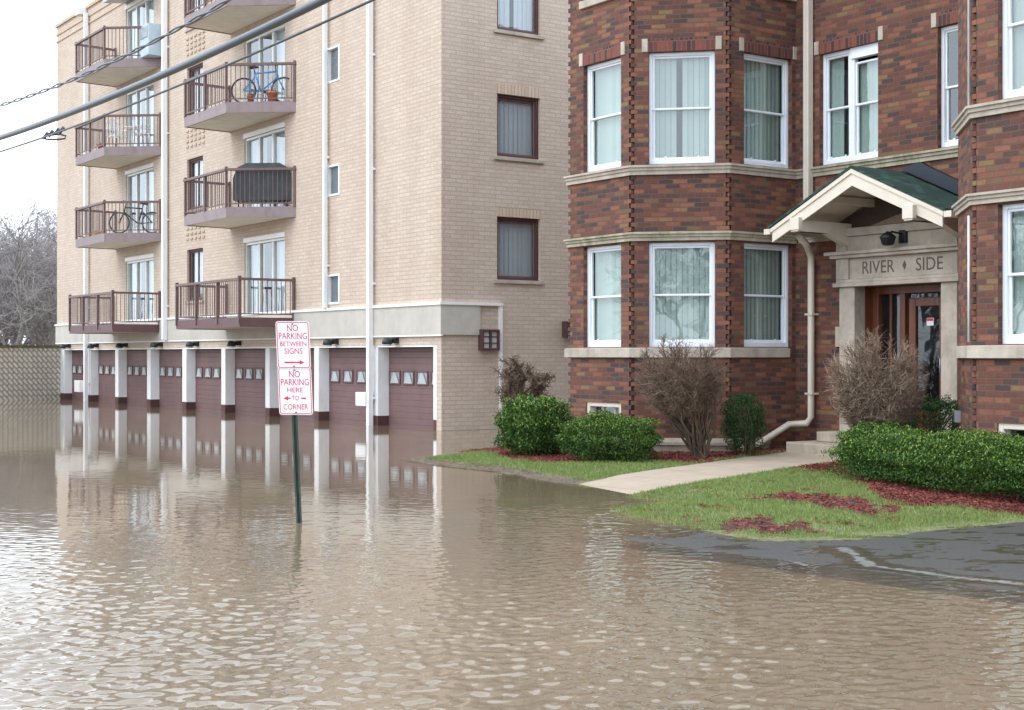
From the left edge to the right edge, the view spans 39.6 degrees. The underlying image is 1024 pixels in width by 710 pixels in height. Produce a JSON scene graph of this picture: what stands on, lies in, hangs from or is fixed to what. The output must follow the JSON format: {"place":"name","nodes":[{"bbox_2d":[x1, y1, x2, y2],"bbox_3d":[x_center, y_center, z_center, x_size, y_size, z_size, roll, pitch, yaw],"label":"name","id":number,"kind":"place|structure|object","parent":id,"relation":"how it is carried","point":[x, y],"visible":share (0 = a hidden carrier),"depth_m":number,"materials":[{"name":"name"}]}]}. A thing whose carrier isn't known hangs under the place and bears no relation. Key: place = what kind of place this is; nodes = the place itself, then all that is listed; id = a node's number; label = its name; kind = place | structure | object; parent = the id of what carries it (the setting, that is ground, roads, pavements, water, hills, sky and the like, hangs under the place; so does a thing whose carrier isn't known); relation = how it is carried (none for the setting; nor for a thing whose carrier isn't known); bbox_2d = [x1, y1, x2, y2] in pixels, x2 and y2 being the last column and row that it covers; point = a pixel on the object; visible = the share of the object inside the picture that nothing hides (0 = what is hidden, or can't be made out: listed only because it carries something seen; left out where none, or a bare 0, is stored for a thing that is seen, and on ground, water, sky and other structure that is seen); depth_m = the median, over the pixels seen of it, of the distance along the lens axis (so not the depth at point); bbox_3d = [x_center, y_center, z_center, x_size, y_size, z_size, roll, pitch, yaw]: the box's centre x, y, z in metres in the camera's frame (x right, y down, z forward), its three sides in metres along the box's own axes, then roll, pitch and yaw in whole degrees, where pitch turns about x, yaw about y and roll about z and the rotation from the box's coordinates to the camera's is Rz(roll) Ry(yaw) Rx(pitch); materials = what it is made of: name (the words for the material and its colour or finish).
{"place":"outdoors","nodes":[
{"label":"outdoors","id":0,"kind":"place"},
{"bbox_2d":[0,0,93,344],"label":"sky","id":1,"kind":"structure","parent":0,"point":[28,38],"materials":[{"name":"white"}]},
{"bbox_2d":[86,231,102,236],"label":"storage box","id":2,"kind":"object","parent":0,"point":[94,233],"visible":0.27,"depth_m":44.78,"materials":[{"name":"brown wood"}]},
{"bbox_2d":[0,0,230,105],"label":"overhead cable","id":3,"kind":"object","parent":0,"point":[180,27],"visible":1,"depth_m":14.35,"materials":[{"name":"rubber"}]},
{"bbox_2d":[0,0,331,139],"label":"overhead cable","id":4,"kind":"object","parent":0,"point":[307,7],"visible":1,"depth_m":12.99,"materials":[{"name":"grey rubber"}]},
{"bbox_2d":[42,126,66,139],"bbox_3d":[-5.524,-2.675,17.147,0.338,0.158,0.130,0,0,0],"label":"cable splice","id":5,"kind":"object","parent":4,"relation":"attached to","point":[56,130],"visible":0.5,"depth_m":17.13,"materials":[{"name":"metal"}]},
{"bbox_2d":[0,0,374,151],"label":"overhead cable","id":6,"kind":"object","parent":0,"point":[262,49],"visible":1,"depth_m":12.48,"materials":[{"name":"rubber"}]},
{"bbox_2d":[0,399,1023,709],"bbox_3d":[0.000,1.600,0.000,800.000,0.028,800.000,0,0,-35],"label":"water","id":7,"kind":"structure","parent":0,"point":[164,559],"depth_m":9.39,"materials":[{"name":"brown liquid"}]},
{"bbox_2d":[399,448,584,484],"bbox_3d":[-0.498,1.578,20.395,1.938,0.106,6.128,0,0,-10],"label":"flood debris","id":8,"kind":"object","parent":7,"relation":"on","point":[502,469],"visible":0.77,"depth_m":19.67,"materials":[{"name":"brown plant"}]},
{"bbox_2d":[581,452,840,494],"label":"path","id":9,"kind":"structure","parent":0,"point":[635,482],"depth_m":18.24,"materials":[{"name":"concrete"}]},
{"bbox_2d":[409,450,1023,604],"bbox_3d":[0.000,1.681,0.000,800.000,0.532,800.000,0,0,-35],"label":"ground","id":10,"kind":"structure","parent":0,"point":[998,564],"depth_m":11.70,"materials":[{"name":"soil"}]},
{"bbox_2d":[0,226,41,344],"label":"bare tree","id":11,"kind":"object","parent":10,"relation":"on","point":[8,288],"visible":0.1,"depth_m":66.02,"materials":[{"name":"grey plant"}]},
{"bbox_2d":[0,219,43,257],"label":"bare tree","id":12,"kind":"object","parent":10,"relation":"on","point":[21,228],"visible":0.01,"depth_m":85.38,"materials":[{"name":"grey plant"}]},
{"bbox_2d":[0,239,55,344],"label":"bare tree","id":13,"kind":"object","parent":10,"relation":"on","point":[15,338],"visible":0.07,"depth_m":66.26,"materials":[{"name":"grey plant"}]},
{"bbox_2d":[0,202,55,341],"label":"bare tree","id":14,"kind":"object","parent":10,"relation":"on","point":[19,224],"visible":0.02,"depth_m":91.83,"materials":[{"name":"grey plant"}]},
{"bbox_2d":[0,189,56,344],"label":"bare tree","id":15,"kind":"object","parent":10,"relation":"on","point":[17,279],"visible":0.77,"depth_m":60.98,"materials":[{"name":"grey plant"}]},
{"bbox_2d":[0,219,56,344],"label":"bare tree","id":16,"kind":"object","parent":10,"relation":"on","point":[33,328],"visible":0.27,"depth_m":62.64,"materials":[{"name":"grey plant"}]},
{"bbox_2d":[0,234,56,344],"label":"bare tree","id":17,"kind":"object","parent":10,"relation":"on","point":[6,317],"visible":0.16,"depth_m":64.87,"materials":[{"name":"grey plant"}]},
{"bbox_2d":[0,196,56,323],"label":"bare tree","id":18,"kind":"object","parent":10,"relation":"on","point":[14,240],"visible":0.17,"depth_m":66.38,"materials":[{"name":"grey plant"}]},
{"bbox_2d":[0,208,56,344],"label":"bare tree","id":19,"kind":"object","parent":10,"relation":"on","point":[35,238],"visible":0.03,"depth_m":78.09,"materials":[{"name":"grey plant"}]},
{"bbox_2d":[0,186,56,261],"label":"bare tree","id":20,"kind":"object","parent":10,"relation":"on","point":[39,222],"visible":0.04,"depth_m":89.90,"materials":[{"name":"grey plant"}]},
{"bbox_2d":[0,215,56,344],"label":"bare tree","id":21,"kind":"object","parent":10,"relation":"on","point":[31,249],"visible":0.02,"depth_m":80.57,"materials":[{"name":"grey plant"}]},
{"bbox_2d":[0,236,56,344],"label":"bare tree","id":22,"kind":"object","parent":10,"relation":"on","point":[31,281],"visible":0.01,"depth_m":74.07,"materials":[{"name":"grey plant"}]},
{"bbox_2d":[0,345,73,400],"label":"block wall","id":23,"kind":"structure","parent":10,"relation":"on","point":[29,372],"depth_m":50.62,"materials":[{"name":"beige concrete"}]},
{"bbox_2d":[26,198,56,311],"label":"bare tree","id":24,"kind":"object","parent":10,"relation":"on","point":[48,223],"visible":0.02,"depth_m":73.71,"materials":[{"name":"grey plant"}]},
{"bbox_2d":[275,321,312,522],"bbox_3d":[-2.068,0.809,13.532,0.355,2.261,0.081,0,0,0],"label":"street sign","id":25,"kind":"object","parent":10,"relation":"on","point":[294,368],"visible":0.98,"depth_m":13.51,"materials":[{"name":"white metal"}]},
{"bbox_2d":[55,0,569,430],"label":"apartment building","id":26,"kind":"structure","parent":10,"relation":"on","point":[405,253],"depth_m":34.21,"materials":[{"name":"beige brick"}]},
{"bbox_2d":[72,350,82,399],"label":"garage door","id":27,"kind":"structure","parent":26,"relation":"in","point":[77,355],"depth_m":50.94,"materials":[{"name":"red paint"}]},
{"bbox_2d":[98,350,114,402],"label":"garage door","id":28,"kind":"structure","parent":26,"relation":"in","point":[106,358],"depth_m":48.35,"materials":[{"name":"red paint"}]},
{"bbox_2d":[106,120,129,146],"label":"patio chair","id":29,"kind":"object","parent":26,"relation":"on","point":[112,127],"visible":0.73,"depth_m":44.26,"materials":[{"name":"white paint"}]},
{"bbox_2d":[122,126,140,145],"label":"patio table","id":30,"kind":"object","parent":26,"relation":"on","point":[130,128],"visible":0.76,"depth_m":44.12,"materials":[{"name":"white paint"}]},
{"bbox_2d":[109,200,156,232],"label":"bicycle","id":31,"kind":"object","parent":26,"relation":"on","point":[150,222],"visible":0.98,"depth_m":43.74,"materials":[{"name":"metal"}]},
{"bbox_2d":[125,253,153,319],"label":"patio door","id":32,"kind":"structure","parent":26,"relation":"in","point":[140,273],"depth_m":45.42,"materials":[{"name":"clear glass"}]},
{"bbox_2d":[125,163,153,232],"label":"patio door","id":33,"kind":"structure","parent":26,"relation":"in","point":[140,185],"depth_m":45.25,"materials":[{"name":"glass"}]},
{"bbox_2d":[125,0,153,57],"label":"patio door","id":34,"kind":"structure","parent":26,"relation":"in","point":[141,14],"depth_m":45.38,"materials":[{"name":"glass"}]},
{"bbox_2d":[127,83,153,145],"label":"patio door","id":35,"kind":"structure","parent":26,"relation":"in","point":[147,106],"depth_m":45.26,"materials":[{"name":"glass"}]},
{"bbox_2d":[132,117,150,145],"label":"patio chair","id":36,"kind":"object","parent":26,"relation":"on","point":[144,134],"visible":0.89,"depth_m":43.56,"materials":[{"name":"white paint"}]},
{"bbox_2d":[127,349,158,404],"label":"garage door","id":37,"kind":"structure","parent":26,"relation":"in","point":[136,359],"depth_m":45.86,"materials":[{"name":"red paint"}]},
{"bbox_2d":[139,23,160,57],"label":"storage cabinet","id":38,"kind":"object","parent":26,"relation":"on","point":[148,32],"visible":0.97,"depth_m":42.99,"materials":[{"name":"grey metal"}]},
{"bbox_2d":[159,349,181,407],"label":"garage door","id":39,"kind":"structure","parent":26,"relation":"in","point":[170,360],"depth_m":43.49,"materials":[{"name":"red paint"}]},
{"bbox_2d":[184,248,202,303],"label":"window","id":40,"kind":"structure","parent":26,"relation":"in","point":[196,255],"depth_m":41.51,"materials":[{"name":"glass"}]},
{"bbox_2d":[184,0,202,32],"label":"window","id":41,"kind":"structure","parent":26,"relation":"in","point":[189,29],"depth_m":41.60,"materials":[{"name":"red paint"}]},
{"bbox_2d":[187,156,203,213],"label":"window","id":42,"kind":"structure","parent":26,"relation":"in","point":[196,164],"depth_m":41.48,"materials":[{"name":"grey glass"}]},
{"bbox_2d":[189,63,202,115],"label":"window","id":43,"kind":"structure","parent":26,"relation":"in","point":[198,69],"depth_m":41.49,"materials":[{"name":"glass"}]},
{"bbox_2d":[196,349,220,410],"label":"garage door","id":44,"kind":"structure","parent":26,"relation":"in","point":[208,361],"depth_m":41.03,"materials":[{"name":"red paint"}]},
{"bbox_2d":[247,93,253,101],"bbox_3d":[-6.596,-6.514,35.865,0.235,0.289,0.249,0,0,-35],"label":"flower pot","id":45,"kind":"object","parent":26,"relation":"on","point":[251,96],"visible":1,"depth_m":35.81,"materials":[{"name":"ceramic"}]},
{"bbox_2d":[235,348,265,414],"bbox_3d":[-6.922,0.890,38.434,0.138,2.220,2.610,0,0,-34],"label":"garage door","id":46,"kind":"structure","parent":26,"relation":"in","point":[249,363],"depth_m":38.62,"materials":[{"name":"red paint"}]},
{"bbox_2d":[231,65,288,101],"bbox_3d":[-6.296,-6.878,36.055,1.710,1.007,0.547,0,0,6],"label":"bicycle","id":47,"kind":"object","parent":26,"relation":"on","point":[265,87],"visible":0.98,"depth_m":36.05,"materials":[{"name":"metal"}]},
{"bbox_2d":[233,163,290,206],"bbox_3d":[-6.285,-4.290,36.198,1.500,1.120,0.600,0,0,5],"label":"covered grill","id":48,"kind":"object","parent":26,"relation":"on","point":[261,165],"visible":0.68,"depth_m":35.90,"materials":[{"name":"black fabric"}]},
{"bbox_2d":[243,232,284,312],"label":"patio door","id":49,"kind":"structure","parent":26,"relation":"in","point":[265,258],"depth_m":37.72,"materials":[{"name":"clear glass"}]},
{"bbox_2d":[243,122,284,206],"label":"patio door","id":50,"kind":"structure","parent":26,"relation":"in","point":[269,147],"depth_m":37.58,"materials":[{"name":"grey glass"}]},
{"bbox_2d":[246,24,284,101],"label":"patio door","id":51,"kind":"structure","parent":26,"relation":"in","point":[276,53],"depth_m":37.60,"materials":[{"name":"glass"}]},
{"bbox_2d":[261,86,276,100],"bbox_3d":[-6.025,-6.599,35.779,0.438,0.459,0.393,0,0,26],"label":"flower pot","id":52,"kind":"object","parent":26,"relation":"on","point":[271,93],"visible":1,"depth_m":35.72,"materials":[{"name":"ceramic"}]},
{"bbox_2d":[280,348,313,418],"bbox_3d":[-5.308,0.890,36.085,0.138,2.220,2.570,0,0,-34],"label":"garage door","id":53,"kind":"structure","parent":26,"relation":"in","point":[311,349],"depth_m":35.54,"materials":[{"name":"red paint"}]},
{"bbox_2d":[329,347,386,422],"bbox_3d":[-3.682,0.890,33.720,0.138,2.220,2.690,0,0,-34],"label":"garage door","id":54,"kind":"structure","parent":26,"relation":"in","point":[347,366],"depth_m":34.04,"materials":[{"name":"red paint"}]},
{"bbox_2d":[389,347,432,428],"bbox_3d":[-2.091,0.890,31.404,0.138,2.220,2.410,0,0,-34],"label":"garage door","id":55,"kind":"structure","parent":26,"relation":"in","point":[410,368],"depth_m":31.53,"materials":[{"name":"red paint"}]},
{"bbox_2d":[494,206,543,284],"bbox_3d":[0.103,-2.385,31.123,1.320,1.670,0.256,0,0,-35],"label":"window","id":56,"kind":"structure","parent":26,"relation":"in","point":[517,238],"depth_m":31.22,"materials":[{"name":"grey glass"}]},
{"bbox_2d":[494,83,543,163],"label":"window","id":57,"kind":"structure","parent":26,"relation":"in","point":[517,117],"depth_m":31.22,"materials":[{"name":"grey glass"}]},
{"bbox_2d":[494,0,543,39],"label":"window","id":58,"kind":"structure","parent":26,"relation":"in","point":[514,17],"depth_m":31.31,"materials":[{"name":"brown paint"}]},
{"bbox_2d":[491,392,576,455],"bbox_3d":[0.344,1.043,21.465,1.173,1.000,1.273,0,0,-35],"label":"yew shrub","id":59,"kind":"object","parent":10,"relation":"on","point":[526,411],"visible":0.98,"depth_m":21.18,"materials":[{"name":"green plant"}]},
{"bbox_2d":[552,408,663,462],"bbox_3d":[1.379,1.146,20.203,1.189,0.779,1.629,0,0,-74],"label":"yew shrub","id":60,"kind":"object","parent":10,"relation":"on","point":[623,431],"visible":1,"depth_m":19.91,"materials":[{"name":"green plant"}]},
{"bbox_2d":[630,334,732,457],"bbox_3d":[2.380,0.591,20.039,1.333,1.845,1.578,0,0,-35],"label":"bare shrub","id":61,"kind":"object","parent":10,"relation":"on","point":[672,404],"visible":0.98,"depth_m":19.90,"materials":[{"name":"brown plant"}]},
{"bbox_2d":[423,449,1023,540],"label":"grass","id":62,"kind":"structure","parent":10,"relation":"on","point":[774,504],"depth_m":14.85,"materials":[{"name":"green plant"}]},
{"bbox_2d":[459,445,1023,537],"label":"mulch","id":63,"kind":"object","parent":10,"relation":"on","point":[875,484],"visible":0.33,"depth_m":15.29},
{"bbox_2d":[489,350,555,423],"bbox_3d":[0.181,0.742,24.079,1.152,1.653,0.943,0,0,9],"label":"bare shrub","id":64,"kind":"object","parent":63,"relation":"on","point":[516,376],"visible":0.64,"depth_m":24.01,"materials":[{"name":"brown plant"}]},
{"bbox_2d":[822,325,931,432],"bbox_3d":[4.499,0.507,17.599,1.262,1.804,1.342,0,0,-35],"label":"bare shrub","id":65,"kind":"object","parent":63,"relation":"on","point":[856,400],"visible":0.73,"depth_m":17.35,"materials":[{"name":"brown plant"}]},
{"bbox_2d":[719,391,766,455],"bbox_3d":[3.331,0.989,20.465,0.696,0.959,0.618,0,0,-35],"label":"yew shrub","id":66,"kind":"object","parent":10,"relation":"on","point":[749,432],"visible":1,"depth_m":20.37,"materials":[{"name":"green plant"}]},
{"bbox_2d":[563,0,1023,487],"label":"brick building","id":67,"kind":"structure","parent":10,"relation":"on","point":[778,201],"depth_m":21.25,"materials":[{"name":"brick"}]},
{"bbox_2d":[587,402,620,416],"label":"basement window","id":68,"kind":"structure","parent":67,"relation":"in","point":[615,408],"depth_m":22.18,"materials":[{"name":"beige paint"}]},
{"bbox_2d":[588,58,659,171],"bbox_3d":[1.856,-3.700,22.277,0.985,1.680,0.936,0,0,-34],"label":"window","id":69,"kind":"structure","parent":67,"relation":"in","point":[604,79],"depth_m":22.16,"materials":[{"name":"white plastic"}]},
{"bbox_2d":[588,244,659,346],"bbox_3d":[1.856,-0.905,22.277,0.985,1.570,0.936,0,0,-34],"label":"window","id":70,"kind":"structure","parent":67,"relation":"in","point":[604,262],"depth_m":22.16,"materials":[{"name":"glass"}]},
{"bbox_2d":[649,51,714,163],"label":"window","id":71,"kind":"structure","parent":67,"relation":"in","point":[679,108],"depth_m":21.40,"materials":[{"name":"white plastic"}]},
{"bbox_2d":[649,242,714,346],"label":"window","id":72,"kind":"structure","parent":67,"relation":"in","point":[679,294],"depth_m":21.40,"materials":[{"name":"white glass"}]},
{"bbox_2d":[699,53,787,167],"bbox_3d":[3.566,-3.700,22.032,1.008,1.680,0.985,0,0,-34],"label":"window","id":73,"kind":"structure","parent":67,"relation":"in","point":[765,78],"depth_m":21.79,"materials":[{"name":"white plastic"}]},
{"bbox_2d":[699,243,787,346],"bbox_3d":[3.566,-0.905,22.032,1.008,1.570,0.985,0,0,-34],"label":"window","id":74,"kind":"structure","parent":67,"relation":"in","point":[765,265],"depth_m":21.79,"materials":[{"name":"glass"}]},
{"bbox_2d":[823,49,851,164],"bbox_3d":[5.275,-3.700,21.575,0.985,1.680,0.568,0,0,-34],"label":"window","id":75,"kind":"structure","parent":67,"relation":"in","point":[837,66],"depth_m":21.47,"materials":[{"name":"white plastic"}]},
{"bbox_2d":[850,42,877,160],"bbox_3d":[5.587,-3.700,21.100,1.010,1.681,0.567,0,0,-34],"label":"window","id":76,"kind":"structure","parent":67,"relation":"in","point":[864,58],"depth_m":20.97,"materials":[{"name":"white plastic"}]},
{"bbox_2d":[872,284,940,431],"bbox_3d":[5.812,0.060,20.436,0.151,2.120,1.560,0,0,-34],"label":"entry door","id":77,"kind":"structure","parent":67,"relation":"in","point":[908,306],"depth_m":20.57,"materials":[{"name":"brown wood"}]},
{"bbox_2d":[941,24,957,147],"bbox_3d":[6.583,-3.700,19.672,0.985,1.680,0.800,0,0,-34],"label":"window","id":78,"kind":"structure","parent":67,"relation":"in","point":[949,34],"depth_m":19.70,"materials":[{"name":"white plastic"}]},
{"bbox_2d":[998,423,1023,456],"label":"basement window","id":79,"kind":"structure","parent":67,"relation":"in","point":[1013,428],"depth_m":15.93,"materials":[{"name":"beige paint"}]},
{"bbox_2d":[1003,0,1023,98],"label":"window","id":80,"kind":"structure","parent":67,"relation":"in","point":[1013,10],"depth_m":15.96,"materials":[{"name":"white plastic"}]},
{"bbox_2d":[1003,203,1023,343],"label":"window","id":81,"kind":"structure","parent":67,"relation":"in","point":[1013,214],"depth_m":15.95,"materials":[{"name":"white plastic"}]},
{"bbox_2d":[833,417,928,477],"bbox_3d":[4.485,1.119,17.207,1.180,0.754,1.309,0,0,-35],"label":"yew shrub","id":82,"kind":"object","parent":10,"relation":"on","point":[855,432],"visible":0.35,"depth_m":17.07,"materials":[{"name":"green plant"}]},
{"bbox_2d":[816,426,1023,499],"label":"yew hedge","id":83,"kind":"object","parent":10,"relation":"on","point":[963,457],"visible":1,"depth_m":15.54,"materials":[{"name":"green plant"}]},
{"bbox_2d":[904,392,957,460],"bbox_3d":[5.452,0.986,18.245,0.832,1.010,1.308,0,0,-35],"label":"yew shrub","id":84,"kind":"object","parent":10,"relation":"on","point":[937,405],"visible":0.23,"depth_m":18.10,"materials":[{"name":"green plant"}]}
]}

